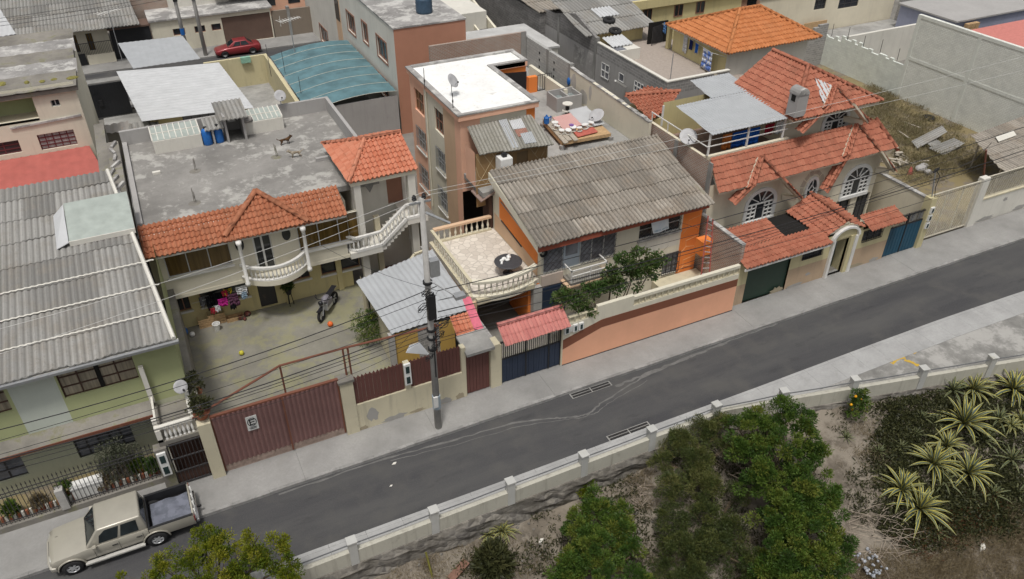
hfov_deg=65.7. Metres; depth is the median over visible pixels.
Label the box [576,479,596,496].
yellow shoot bush
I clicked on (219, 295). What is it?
laundry
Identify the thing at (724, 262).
brick side wall
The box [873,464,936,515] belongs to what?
agave
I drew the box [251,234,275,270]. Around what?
door
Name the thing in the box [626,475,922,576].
fallen branches
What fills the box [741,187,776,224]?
arched window
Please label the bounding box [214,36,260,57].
red car
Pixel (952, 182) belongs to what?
vacant lot
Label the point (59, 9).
overhead cable
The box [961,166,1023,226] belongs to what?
lot wall
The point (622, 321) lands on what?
street wall
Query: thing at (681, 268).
overhead cable
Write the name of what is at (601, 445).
kerb
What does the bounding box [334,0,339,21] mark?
window
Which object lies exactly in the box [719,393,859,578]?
tall green tree
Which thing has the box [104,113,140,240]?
lane
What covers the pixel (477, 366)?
door
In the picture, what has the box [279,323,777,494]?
road seam
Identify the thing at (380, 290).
tin shed
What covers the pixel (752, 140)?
laundry
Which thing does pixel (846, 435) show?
agave
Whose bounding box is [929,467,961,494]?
agave
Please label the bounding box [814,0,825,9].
window
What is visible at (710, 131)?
overhead cable
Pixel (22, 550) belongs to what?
pavement
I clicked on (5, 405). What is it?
window
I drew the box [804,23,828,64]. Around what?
ruined wall
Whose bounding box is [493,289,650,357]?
courtyard
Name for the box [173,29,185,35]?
window
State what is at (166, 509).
tarpaulin
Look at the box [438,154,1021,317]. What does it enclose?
overhead cable
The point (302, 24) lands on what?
garden wall
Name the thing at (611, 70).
block house
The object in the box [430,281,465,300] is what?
street light
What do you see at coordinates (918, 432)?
agave
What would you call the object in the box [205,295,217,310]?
laundry
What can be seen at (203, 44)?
utility pole
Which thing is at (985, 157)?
thin post
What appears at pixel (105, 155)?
mossy wall
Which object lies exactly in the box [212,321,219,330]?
bucket
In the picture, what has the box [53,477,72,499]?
potted plant
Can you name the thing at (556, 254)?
window
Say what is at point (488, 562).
shrub
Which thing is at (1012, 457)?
agave
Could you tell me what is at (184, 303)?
window
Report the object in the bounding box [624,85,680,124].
corner roof
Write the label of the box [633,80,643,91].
window
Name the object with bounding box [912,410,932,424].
agave
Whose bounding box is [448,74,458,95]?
satellite dish
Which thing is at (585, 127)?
cable spool
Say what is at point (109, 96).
black gate
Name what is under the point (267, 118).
skylight
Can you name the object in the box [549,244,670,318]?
vine
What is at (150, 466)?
potted plant
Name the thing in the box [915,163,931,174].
tarp heap
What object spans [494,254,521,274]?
round table
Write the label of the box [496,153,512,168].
refrigerator
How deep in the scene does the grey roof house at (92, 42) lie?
74.54 m
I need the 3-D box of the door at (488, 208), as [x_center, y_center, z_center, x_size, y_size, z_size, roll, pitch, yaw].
[-1.375,-4.545,44.924,0.200,2.000,0.900,-16,38,-21]
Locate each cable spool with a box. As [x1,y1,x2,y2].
[553,124,559,130]
[558,128,564,134]
[565,128,571,134]
[570,125,576,131]
[582,123,588,129]
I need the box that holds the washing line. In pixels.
[664,24,724,78]
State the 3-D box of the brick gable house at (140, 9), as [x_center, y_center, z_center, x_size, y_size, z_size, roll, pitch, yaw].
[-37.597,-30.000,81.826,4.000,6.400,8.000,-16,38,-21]
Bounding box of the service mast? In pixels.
[931,143,990,196]
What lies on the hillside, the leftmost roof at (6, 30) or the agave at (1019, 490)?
the agave at (1019, 490)
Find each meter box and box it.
[156,451,172,476]
[403,362,411,385]
[564,327,569,334]
[573,323,577,331]
[578,321,583,330]
[926,214,932,221]
[929,207,934,213]
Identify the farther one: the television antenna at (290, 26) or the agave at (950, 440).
the television antenna at (290, 26)
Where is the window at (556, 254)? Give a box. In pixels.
[543,246,563,273]
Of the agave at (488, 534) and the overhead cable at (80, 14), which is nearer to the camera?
the agave at (488, 534)
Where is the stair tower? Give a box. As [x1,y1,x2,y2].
[320,129,427,276]
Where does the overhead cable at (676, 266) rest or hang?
attached to the utility pole at (431, 267)
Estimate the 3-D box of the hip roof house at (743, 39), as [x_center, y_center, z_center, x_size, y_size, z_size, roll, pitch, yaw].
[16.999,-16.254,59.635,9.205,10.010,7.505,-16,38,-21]
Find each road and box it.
[1,42,317,116]
[25,240,1023,578]
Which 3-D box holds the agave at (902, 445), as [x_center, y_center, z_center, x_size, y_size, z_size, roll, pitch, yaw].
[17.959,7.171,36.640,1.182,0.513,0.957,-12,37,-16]
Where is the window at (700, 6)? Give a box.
[695,1,704,13]
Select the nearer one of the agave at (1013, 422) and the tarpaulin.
the tarpaulin
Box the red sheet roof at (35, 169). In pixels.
[0,146,98,188]
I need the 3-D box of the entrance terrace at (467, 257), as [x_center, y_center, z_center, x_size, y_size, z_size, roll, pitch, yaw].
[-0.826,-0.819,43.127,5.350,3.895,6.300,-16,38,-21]
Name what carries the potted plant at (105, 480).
on the planting strip
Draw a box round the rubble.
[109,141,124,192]
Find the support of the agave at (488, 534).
on the hillside
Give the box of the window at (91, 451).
[73,425,135,456]
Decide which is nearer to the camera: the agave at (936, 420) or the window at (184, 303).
the agave at (936, 420)
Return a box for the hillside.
[374,380,1023,578]
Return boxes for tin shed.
[356,249,465,373]
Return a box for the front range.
[726,191,906,305]
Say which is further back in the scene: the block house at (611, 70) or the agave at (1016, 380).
the block house at (611, 70)
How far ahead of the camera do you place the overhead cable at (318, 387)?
32.85 m
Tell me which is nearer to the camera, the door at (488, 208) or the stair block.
the door at (488, 208)
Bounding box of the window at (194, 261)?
[163,244,234,281]
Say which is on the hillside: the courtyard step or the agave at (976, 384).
the agave at (976, 384)
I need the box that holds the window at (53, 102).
[50,99,59,106]
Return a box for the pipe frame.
[191,324,441,419]
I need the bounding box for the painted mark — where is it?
[904,359,918,366]
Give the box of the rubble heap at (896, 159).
[881,147,928,166]
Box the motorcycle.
[315,285,337,321]
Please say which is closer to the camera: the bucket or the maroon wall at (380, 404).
the maroon wall at (380, 404)
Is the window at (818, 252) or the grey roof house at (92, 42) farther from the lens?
the grey roof house at (92, 42)
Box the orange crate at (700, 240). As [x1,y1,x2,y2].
[694,235,712,256]
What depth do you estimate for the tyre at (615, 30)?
59.19 m
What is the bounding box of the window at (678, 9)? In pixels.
[673,4,683,16]
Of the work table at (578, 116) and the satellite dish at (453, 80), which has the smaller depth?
the satellite dish at (453, 80)
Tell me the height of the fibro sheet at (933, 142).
0.080 m
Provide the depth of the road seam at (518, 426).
36.35 m
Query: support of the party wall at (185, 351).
on the ground at (472, 210)
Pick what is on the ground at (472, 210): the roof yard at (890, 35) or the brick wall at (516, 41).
the roof yard at (890, 35)
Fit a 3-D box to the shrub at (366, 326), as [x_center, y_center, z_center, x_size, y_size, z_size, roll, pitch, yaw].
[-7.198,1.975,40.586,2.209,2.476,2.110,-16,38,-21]
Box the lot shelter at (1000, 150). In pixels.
[970,116,1023,190]
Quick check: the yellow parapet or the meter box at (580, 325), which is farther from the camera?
the yellow parapet
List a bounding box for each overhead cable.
[0,192,422,328]
[0,194,430,353]
[0,286,436,429]
[0,295,436,440]
[0,317,424,454]
[0,319,436,459]
[0,325,434,462]
[0,332,427,467]
[1,0,159,25]
[1,336,428,472]
[3,0,138,21]
[5,0,114,17]
[202,332,437,422]
[301,233,436,290]
[425,56,1023,191]
[434,70,1022,193]
[438,127,1023,290]
[438,150,1023,311]
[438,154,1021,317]
[438,168,1023,324]
[438,292,524,319]
[439,171,933,338]
[440,136,1022,299]
[442,173,931,340]
[442,258,543,299]
[675,220,766,237]
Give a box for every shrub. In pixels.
[88,433,144,483]
[349,308,381,346]
[470,534,519,578]
[844,387,874,420]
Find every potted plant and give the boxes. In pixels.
[0,498,20,517]
[25,491,50,511]
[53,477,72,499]
[95,472,112,491]
[126,453,146,477]
[142,455,159,475]
[181,369,206,393]
[184,391,213,420]
[280,281,294,306]
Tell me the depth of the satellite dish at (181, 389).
32.38 m
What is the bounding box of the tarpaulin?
[150,492,190,525]
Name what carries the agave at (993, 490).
on the hillside
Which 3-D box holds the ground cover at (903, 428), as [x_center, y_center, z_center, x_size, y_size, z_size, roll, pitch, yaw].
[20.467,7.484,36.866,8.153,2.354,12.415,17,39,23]
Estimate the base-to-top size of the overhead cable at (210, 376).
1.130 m
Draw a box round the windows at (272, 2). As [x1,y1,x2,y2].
[267,0,299,5]
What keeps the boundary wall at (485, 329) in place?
on the ground at (472, 210)
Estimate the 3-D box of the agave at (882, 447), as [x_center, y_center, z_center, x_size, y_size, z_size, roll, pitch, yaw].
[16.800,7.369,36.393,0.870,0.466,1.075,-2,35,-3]
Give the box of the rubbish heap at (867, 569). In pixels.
[854,547,887,577]
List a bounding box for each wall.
[93,123,137,240]
[167,289,201,418]
[250,353,1023,578]
[271,5,312,36]
[334,343,466,434]
[420,246,492,337]
[428,31,525,61]
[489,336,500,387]
[526,35,573,86]
[529,65,567,93]
[561,264,740,365]
[569,67,651,139]
[693,212,745,272]
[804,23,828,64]
[820,26,903,94]
[866,173,925,227]
[894,0,910,20]
[896,14,1023,132]
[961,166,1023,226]
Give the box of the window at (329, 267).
[320,257,361,277]
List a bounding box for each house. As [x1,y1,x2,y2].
[0,0,138,65]
[0,28,99,160]
[0,168,198,499]
[119,96,378,327]
[129,0,167,38]
[144,0,274,48]
[267,0,304,15]
[471,133,714,314]
[542,8,742,103]
[651,47,899,246]
[665,4,822,74]
[741,0,759,6]
[759,0,894,29]
[895,0,1023,29]
[972,20,1023,46]
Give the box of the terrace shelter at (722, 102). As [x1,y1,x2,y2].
[651,73,787,155]
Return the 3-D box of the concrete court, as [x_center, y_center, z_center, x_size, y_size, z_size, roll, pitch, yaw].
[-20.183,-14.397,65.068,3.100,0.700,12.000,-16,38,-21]
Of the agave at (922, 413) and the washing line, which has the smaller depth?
the agave at (922, 413)
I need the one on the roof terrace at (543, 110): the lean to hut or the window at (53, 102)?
the lean to hut
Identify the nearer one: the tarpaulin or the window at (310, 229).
the tarpaulin
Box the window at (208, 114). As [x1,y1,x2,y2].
[182,113,215,119]
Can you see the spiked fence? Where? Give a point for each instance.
(66, 505)
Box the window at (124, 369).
[56,356,138,396]
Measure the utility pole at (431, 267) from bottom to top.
12.203 m
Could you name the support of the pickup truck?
on the road at (331, 510)
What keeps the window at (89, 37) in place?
in the grey roof house at (92, 42)
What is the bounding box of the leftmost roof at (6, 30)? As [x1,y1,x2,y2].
[0,9,15,36]
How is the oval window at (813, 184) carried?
in the dormer house at (802, 157)
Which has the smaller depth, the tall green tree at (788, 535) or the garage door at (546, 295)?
the tall green tree at (788, 535)
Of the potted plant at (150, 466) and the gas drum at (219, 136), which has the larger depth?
the gas drum at (219, 136)
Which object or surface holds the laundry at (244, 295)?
hanging from the balcony house at (250, 194)
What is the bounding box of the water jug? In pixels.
[544,115,551,123]
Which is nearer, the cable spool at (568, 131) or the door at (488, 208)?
the door at (488, 208)
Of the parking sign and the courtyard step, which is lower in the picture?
the parking sign
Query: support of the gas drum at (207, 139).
on the balcony house at (250, 194)
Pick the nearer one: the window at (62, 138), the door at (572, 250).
the door at (572, 250)
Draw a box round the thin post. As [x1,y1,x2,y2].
[983,149,986,175]
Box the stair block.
[441,0,495,31]
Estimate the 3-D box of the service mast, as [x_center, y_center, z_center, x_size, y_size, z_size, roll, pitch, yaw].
[25.739,-6.561,46.239,3.333,4.083,0.262,-8,36,-11]
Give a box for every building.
[116,36,252,123]
[305,0,465,133]
[405,49,539,235]
[475,0,741,39]
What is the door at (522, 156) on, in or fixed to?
in the lean to hut
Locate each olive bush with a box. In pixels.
[645,479,762,578]
[646,409,740,507]
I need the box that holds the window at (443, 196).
[437,184,448,218]
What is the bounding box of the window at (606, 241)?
[579,233,616,263]
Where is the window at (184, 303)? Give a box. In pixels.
[177,297,193,314]
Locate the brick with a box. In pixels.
[152,170,160,174]
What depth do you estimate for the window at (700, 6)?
69.20 m
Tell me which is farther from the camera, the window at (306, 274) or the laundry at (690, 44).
the laundry at (690, 44)
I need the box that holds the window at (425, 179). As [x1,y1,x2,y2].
[418,162,429,195]
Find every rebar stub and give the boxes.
[188,188,200,205]
[189,157,200,173]
[271,144,281,158]
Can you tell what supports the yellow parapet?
on the ground at (472, 210)
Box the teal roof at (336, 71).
[270,40,399,135]
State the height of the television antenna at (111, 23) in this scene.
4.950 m
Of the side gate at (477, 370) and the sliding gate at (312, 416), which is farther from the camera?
the side gate at (477, 370)
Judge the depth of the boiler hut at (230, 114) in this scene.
45.95 m
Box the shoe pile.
[237,311,250,320]
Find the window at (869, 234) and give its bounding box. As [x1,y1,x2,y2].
[861,227,884,242]
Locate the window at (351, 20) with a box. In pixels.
[345,8,356,38]
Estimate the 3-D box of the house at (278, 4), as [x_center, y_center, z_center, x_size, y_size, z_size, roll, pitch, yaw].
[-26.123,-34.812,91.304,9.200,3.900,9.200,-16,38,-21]
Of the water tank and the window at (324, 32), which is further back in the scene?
the window at (324, 32)
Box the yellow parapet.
[203,53,297,103]
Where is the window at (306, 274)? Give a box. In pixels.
[293,270,311,283]
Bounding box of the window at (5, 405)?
[0,390,11,412]
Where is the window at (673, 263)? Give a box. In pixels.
[661,251,680,275]
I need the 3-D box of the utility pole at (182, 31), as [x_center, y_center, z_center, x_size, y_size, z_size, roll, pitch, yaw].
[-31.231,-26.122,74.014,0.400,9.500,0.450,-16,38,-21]
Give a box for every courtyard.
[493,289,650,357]
[739,221,864,285]
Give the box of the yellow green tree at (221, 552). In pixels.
[115,521,305,578]
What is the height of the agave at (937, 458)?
1.247 m
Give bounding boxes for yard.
[187,284,445,414]
[827,19,915,60]
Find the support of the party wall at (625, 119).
on the ground at (472, 210)
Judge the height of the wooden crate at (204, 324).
0.520 m
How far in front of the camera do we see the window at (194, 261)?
39.47 m
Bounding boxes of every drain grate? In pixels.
[569,381,611,398]
[606,421,649,440]
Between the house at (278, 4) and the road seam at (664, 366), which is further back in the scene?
the house at (278, 4)
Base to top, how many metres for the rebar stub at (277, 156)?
0.874 m
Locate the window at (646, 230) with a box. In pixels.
[637,215,681,243]
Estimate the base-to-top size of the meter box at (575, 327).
0.420 m
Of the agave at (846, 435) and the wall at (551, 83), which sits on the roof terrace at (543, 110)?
the wall at (551, 83)
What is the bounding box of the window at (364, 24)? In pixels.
[361,19,368,46]
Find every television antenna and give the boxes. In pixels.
[94,9,121,58]
[276,16,300,51]
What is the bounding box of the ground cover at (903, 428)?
[852,379,1023,557]
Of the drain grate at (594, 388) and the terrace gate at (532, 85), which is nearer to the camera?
the drain grate at (594, 388)
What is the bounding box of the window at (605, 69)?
[601,62,609,80]
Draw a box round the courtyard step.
[651,268,700,288]
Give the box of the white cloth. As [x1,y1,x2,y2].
[500,254,510,263]
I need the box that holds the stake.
[425,552,432,577]
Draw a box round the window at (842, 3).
[838,0,857,8]
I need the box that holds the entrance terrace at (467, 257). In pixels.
[429,215,565,315]
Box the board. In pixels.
[447,559,469,578]
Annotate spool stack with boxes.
[562,101,572,114]
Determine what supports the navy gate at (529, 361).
attached to the gate canopy at (527, 328)
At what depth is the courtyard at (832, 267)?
49.92 m
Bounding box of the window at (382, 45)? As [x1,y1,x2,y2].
[375,32,388,66]
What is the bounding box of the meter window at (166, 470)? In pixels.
[163,466,169,474]
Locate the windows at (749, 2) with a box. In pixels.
[747,0,756,5]
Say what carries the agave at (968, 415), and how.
on the hillside
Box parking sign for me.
[245,415,258,430]
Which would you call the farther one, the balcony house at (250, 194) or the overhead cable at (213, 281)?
the balcony house at (250, 194)
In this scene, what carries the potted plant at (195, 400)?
on the party wall at (185, 351)
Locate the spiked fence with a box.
[0,444,163,534]
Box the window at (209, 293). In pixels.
[199,283,251,309]
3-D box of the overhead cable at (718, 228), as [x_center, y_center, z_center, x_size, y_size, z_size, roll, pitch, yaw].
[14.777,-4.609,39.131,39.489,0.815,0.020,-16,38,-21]
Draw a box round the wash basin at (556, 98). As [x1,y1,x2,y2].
[546,86,581,112]
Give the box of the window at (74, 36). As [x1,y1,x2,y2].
[73,35,80,51]
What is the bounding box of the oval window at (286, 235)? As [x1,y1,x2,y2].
[282,230,290,239]
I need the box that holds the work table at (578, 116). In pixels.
[540,106,613,149]
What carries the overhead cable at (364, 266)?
attached to the utility pole at (431, 267)
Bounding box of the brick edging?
[0,471,154,522]
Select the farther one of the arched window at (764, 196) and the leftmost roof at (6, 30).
the leftmost roof at (6, 30)
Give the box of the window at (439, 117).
[436,109,443,134]
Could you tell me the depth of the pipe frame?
33.16 m
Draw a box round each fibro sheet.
[912,126,946,147]
[928,139,940,146]
[929,138,963,153]
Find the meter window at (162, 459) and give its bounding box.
[159,456,166,463]
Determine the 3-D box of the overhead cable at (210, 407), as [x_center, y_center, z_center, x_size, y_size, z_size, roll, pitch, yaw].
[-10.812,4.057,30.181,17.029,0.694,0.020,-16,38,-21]
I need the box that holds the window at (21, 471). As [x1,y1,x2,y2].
[0,456,28,480]
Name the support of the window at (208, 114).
in the carport building at (169, 94)
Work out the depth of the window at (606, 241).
41.60 m
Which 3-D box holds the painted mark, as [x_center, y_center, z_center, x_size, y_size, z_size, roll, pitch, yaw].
[20.060,3.667,39.835,0.746,0.001,0.280,29,44,34]
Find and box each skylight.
[148,119,203,153]
[245,104,284,134]
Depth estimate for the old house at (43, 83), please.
47.27 m
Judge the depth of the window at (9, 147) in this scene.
46.71 m
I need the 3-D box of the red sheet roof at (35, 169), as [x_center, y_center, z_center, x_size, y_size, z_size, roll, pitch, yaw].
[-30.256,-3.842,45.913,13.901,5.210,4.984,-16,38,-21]
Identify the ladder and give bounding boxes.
[700,216,713,274]
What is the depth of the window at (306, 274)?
43.69 m
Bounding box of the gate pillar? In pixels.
[913,194,937,247]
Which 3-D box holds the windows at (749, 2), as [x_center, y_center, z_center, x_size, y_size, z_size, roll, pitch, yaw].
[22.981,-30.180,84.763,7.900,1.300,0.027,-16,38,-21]
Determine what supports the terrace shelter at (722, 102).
on the dormer house at (802, 157)
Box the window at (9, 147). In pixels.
[0,140,21,154]
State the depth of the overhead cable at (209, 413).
30.20 m
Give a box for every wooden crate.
[197,314,213,328]
[207,310,226,324]
[226,312,243,322]
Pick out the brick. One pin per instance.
(156, 172)
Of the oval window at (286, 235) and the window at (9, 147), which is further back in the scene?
the window at (9, 147)
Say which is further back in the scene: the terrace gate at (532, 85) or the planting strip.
the terrace gate at (532, 85)
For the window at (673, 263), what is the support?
in the orange house at (565, 213)
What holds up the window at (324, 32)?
in the building at (389, 40)
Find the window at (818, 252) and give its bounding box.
[802,248,823,260]
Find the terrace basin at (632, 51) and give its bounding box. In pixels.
[610,44,640,59]
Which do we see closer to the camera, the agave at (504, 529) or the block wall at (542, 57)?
the agave at (504, 529)
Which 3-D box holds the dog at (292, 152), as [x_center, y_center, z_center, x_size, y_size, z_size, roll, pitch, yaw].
[-12.133,-7.658,44.473,0.972,0.505,0.243,-12,37,-17]
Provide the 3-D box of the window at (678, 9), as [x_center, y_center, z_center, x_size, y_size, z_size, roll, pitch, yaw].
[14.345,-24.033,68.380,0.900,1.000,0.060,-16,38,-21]
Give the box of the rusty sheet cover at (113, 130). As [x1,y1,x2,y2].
[104,120,158,160]
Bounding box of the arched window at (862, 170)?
[838,163,872,200]
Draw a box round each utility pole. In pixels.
[173,0,186,40]
[192,0,207,55]
[409,193,450,429]
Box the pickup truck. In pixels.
[47,482,201,574]
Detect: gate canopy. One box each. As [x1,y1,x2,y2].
[450,296,494,357]
[496,304,570,384]
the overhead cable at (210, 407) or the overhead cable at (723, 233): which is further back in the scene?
the overhead cable at (723, 233)
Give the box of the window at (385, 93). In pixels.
[376,69,388,96]
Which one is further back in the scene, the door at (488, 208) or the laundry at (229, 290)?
the door at (488, 208)
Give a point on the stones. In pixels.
(441, 554)
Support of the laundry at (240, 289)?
hanging from the balcony house at (250, 194)
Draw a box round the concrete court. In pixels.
[238,83,281,108]
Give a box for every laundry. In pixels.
[199,295,208,306]
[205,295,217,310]
[213,292,225,305]
[215,305,220,312]
[217,297,227,306]
[221,290,227,296]
[223,288,231,294]
[227,293,240,306]
[235,285,247,294]
[241,291,247,298]
[682,35,687,53]
[689,39,692,49]
[694,43,698,52]
[700,48,711,71]
[721,133,731,150]
[731,130,745,148]
[742,127,760,146]
[764,123,774,135]
[774,121,783,134]
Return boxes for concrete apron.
[816,313,1023,391]
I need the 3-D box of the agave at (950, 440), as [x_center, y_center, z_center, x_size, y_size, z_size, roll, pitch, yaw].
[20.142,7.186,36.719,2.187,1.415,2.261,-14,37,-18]
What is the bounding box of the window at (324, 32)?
[318,22,328,41]
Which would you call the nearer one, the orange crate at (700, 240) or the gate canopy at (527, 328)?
the gate canopy at (527, 328)
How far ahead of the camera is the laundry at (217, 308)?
41.51 m
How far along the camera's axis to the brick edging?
32.11 m
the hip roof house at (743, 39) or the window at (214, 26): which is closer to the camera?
the hip roof house at (743, 39)
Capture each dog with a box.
[279,134,291,145]
[286,148,303,157]
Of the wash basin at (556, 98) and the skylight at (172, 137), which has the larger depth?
the wash basin at (556, 98)
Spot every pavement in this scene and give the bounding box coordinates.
[0,208,1023,578]
[82,32,320,74]
[262,293,1023,578]
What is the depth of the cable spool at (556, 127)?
48.41 m
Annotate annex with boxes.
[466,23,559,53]
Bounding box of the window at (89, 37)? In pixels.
[85,33,95,49]
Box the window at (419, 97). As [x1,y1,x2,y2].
[416,89,423,114]
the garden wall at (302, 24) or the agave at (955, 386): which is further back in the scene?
the garden wall at (302, 24)
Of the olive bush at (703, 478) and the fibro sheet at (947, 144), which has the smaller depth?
the olive bush at (703, 478)
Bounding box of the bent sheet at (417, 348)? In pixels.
[406,342,429,354]
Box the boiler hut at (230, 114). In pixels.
[201,97,247,144]
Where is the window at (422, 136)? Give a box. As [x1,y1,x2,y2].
[416,125,427,157]
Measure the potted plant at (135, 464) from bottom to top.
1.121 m
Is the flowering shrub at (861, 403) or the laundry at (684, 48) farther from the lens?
the laundry at (684, 48)
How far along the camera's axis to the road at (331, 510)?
36.62 m
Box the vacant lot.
[814,64,1023,239]
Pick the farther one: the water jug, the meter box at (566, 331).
the water jug
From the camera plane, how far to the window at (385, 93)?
64.19 m
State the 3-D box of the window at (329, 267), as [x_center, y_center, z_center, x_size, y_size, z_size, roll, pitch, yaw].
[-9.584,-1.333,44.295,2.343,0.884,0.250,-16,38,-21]
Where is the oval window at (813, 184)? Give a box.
[804,176,818,197]
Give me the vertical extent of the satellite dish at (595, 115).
0.882 m
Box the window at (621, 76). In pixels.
[618,72,624,82]
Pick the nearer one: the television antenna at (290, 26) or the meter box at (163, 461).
the meter box at (163, 461)
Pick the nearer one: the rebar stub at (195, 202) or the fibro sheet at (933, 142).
the rebar stub at (195, 202)
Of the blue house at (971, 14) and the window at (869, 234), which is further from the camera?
the blue house at (971, 14)
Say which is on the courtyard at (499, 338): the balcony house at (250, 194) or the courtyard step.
the courtyard step
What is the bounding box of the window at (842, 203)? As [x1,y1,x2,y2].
[836,199,848,208]
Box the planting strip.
[0,453,161,524]
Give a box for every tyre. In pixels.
[243,116,252,122]
[603,16,614,23]
[609,27,621,34]
[923,114,934,121]
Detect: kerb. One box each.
[7,236,1023,578]
[249,291,1023,574]
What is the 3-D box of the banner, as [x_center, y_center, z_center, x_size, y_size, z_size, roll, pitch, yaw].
[7.886,-3.394,42.232,1.188,0.799,0.129,-16,38,-21]
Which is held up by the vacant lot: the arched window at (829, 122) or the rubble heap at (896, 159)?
the rubble heap at (896, 159)
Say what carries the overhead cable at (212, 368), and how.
attached to the utility pole at (431, 267)
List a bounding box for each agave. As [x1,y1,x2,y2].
[481,527,498,543]
[487,520,521,548]
[840,430,854,443]
[871,444,886,459]
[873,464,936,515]
[886,480,956,539]
[893,439,910,454]
[905,439,967,490]
[910,428,923,439]
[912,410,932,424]
[920,426,971,464]
[927,392,1006,451]
[928,413,946,428]
[928,525,951,541]
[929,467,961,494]
[937,376,968,405]
[941,448,1002,500]
[956,373,1002,404]
[966,488,979,506]
[967,427,1001,453]
[981,483,1011,508]
[987,367,1023,407]
[988,403,1019,433]
[995,443,1023,471]
[998,414,1023,436]
[1006,409,1023,433]
[1011,483,1023,501]
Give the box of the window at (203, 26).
[194,25,205,32]
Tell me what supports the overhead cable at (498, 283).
attached to the utility pole at (431, 267)
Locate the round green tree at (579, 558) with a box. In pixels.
[542,483,655,578]
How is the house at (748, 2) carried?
on the ground at (472, 210)
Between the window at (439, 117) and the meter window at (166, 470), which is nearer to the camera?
the meter window at (166, 470)
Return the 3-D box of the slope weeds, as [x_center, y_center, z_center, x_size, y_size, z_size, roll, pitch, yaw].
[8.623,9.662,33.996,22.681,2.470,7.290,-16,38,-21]
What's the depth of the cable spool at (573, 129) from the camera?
48.29 m
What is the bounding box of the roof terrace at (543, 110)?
[464,67,629,197]
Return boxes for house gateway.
[152,415,225,487]
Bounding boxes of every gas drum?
[201,126,212,145]
[213,124,224,142]
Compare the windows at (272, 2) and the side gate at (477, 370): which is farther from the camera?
the windows at (272, 2)
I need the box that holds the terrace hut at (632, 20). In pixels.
[551,0,652,47]
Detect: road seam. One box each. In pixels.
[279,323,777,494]
[390,381,645,460]
[615,342,726,386]
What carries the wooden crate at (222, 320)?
on the yard at (263, 330)
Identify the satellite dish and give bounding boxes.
[173,380,187,393]
[274,90,285,103]
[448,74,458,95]
[589,108,603,121]
[679,128,696,144]
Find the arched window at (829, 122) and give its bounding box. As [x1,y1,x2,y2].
[820,110,850,131]
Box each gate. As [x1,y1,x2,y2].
[86,76,132,117]
[107,18,151,58]
[209,378,346,471]
[466,351,489,392]
[500,330,560,382]
[526,73,551,92]
[882,209,925,256]
[924,181,981,237]
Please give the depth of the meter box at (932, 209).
47.00 m
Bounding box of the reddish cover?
[890,485,1010,561]
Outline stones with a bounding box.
[409,512,672,573]
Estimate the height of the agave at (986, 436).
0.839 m
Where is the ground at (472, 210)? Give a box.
[98,0,904,576]
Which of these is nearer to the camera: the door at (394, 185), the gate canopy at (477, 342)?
the gate canopy at (477, 342)
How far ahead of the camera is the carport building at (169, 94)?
62.61 m
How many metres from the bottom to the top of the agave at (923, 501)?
1.290 m
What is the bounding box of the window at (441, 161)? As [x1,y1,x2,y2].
[435,145,446,178]
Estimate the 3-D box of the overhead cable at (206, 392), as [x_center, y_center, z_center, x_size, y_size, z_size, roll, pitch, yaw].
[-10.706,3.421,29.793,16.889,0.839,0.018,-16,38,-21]
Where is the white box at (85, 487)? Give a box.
[69,473,105,500]
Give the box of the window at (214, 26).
[211,23,221,30]
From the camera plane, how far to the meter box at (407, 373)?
35.27 m
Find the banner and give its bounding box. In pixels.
[651,219,668,233]
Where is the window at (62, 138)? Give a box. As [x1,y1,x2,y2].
[37,129,77,149]
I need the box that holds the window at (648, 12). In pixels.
[643,9,651,18]
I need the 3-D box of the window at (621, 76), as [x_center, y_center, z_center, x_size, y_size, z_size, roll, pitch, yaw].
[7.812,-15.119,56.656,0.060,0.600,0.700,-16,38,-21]
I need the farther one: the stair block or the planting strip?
the stair block
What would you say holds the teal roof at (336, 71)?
on the ground at (472, 210)
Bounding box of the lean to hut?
[465,114,553,206]
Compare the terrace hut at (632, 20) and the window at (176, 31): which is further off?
the window at (176, 31)
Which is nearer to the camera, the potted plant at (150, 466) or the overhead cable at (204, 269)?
the overhead cable at (204, 269)
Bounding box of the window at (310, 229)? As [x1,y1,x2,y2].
[296,210,361,253]
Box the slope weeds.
[451,398,889,578]
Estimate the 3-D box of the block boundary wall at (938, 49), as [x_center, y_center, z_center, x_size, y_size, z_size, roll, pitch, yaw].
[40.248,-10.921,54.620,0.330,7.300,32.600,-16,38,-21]
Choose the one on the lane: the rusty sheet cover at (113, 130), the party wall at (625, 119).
the rusty sheet cover at (113, 130)
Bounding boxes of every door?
[221,12,272,42]
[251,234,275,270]
[257,286,277,306]
[386,177,402,203]
[466,351,489,392]
[483,196,492,227]
[517,150,527,163]
[542,283,565,310]
[562,242,579,268]
[647,20,668,45]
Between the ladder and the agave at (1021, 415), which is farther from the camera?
the ladder
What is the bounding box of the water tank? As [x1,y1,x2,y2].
[415,0,432,14]
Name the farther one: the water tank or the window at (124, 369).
the water tank

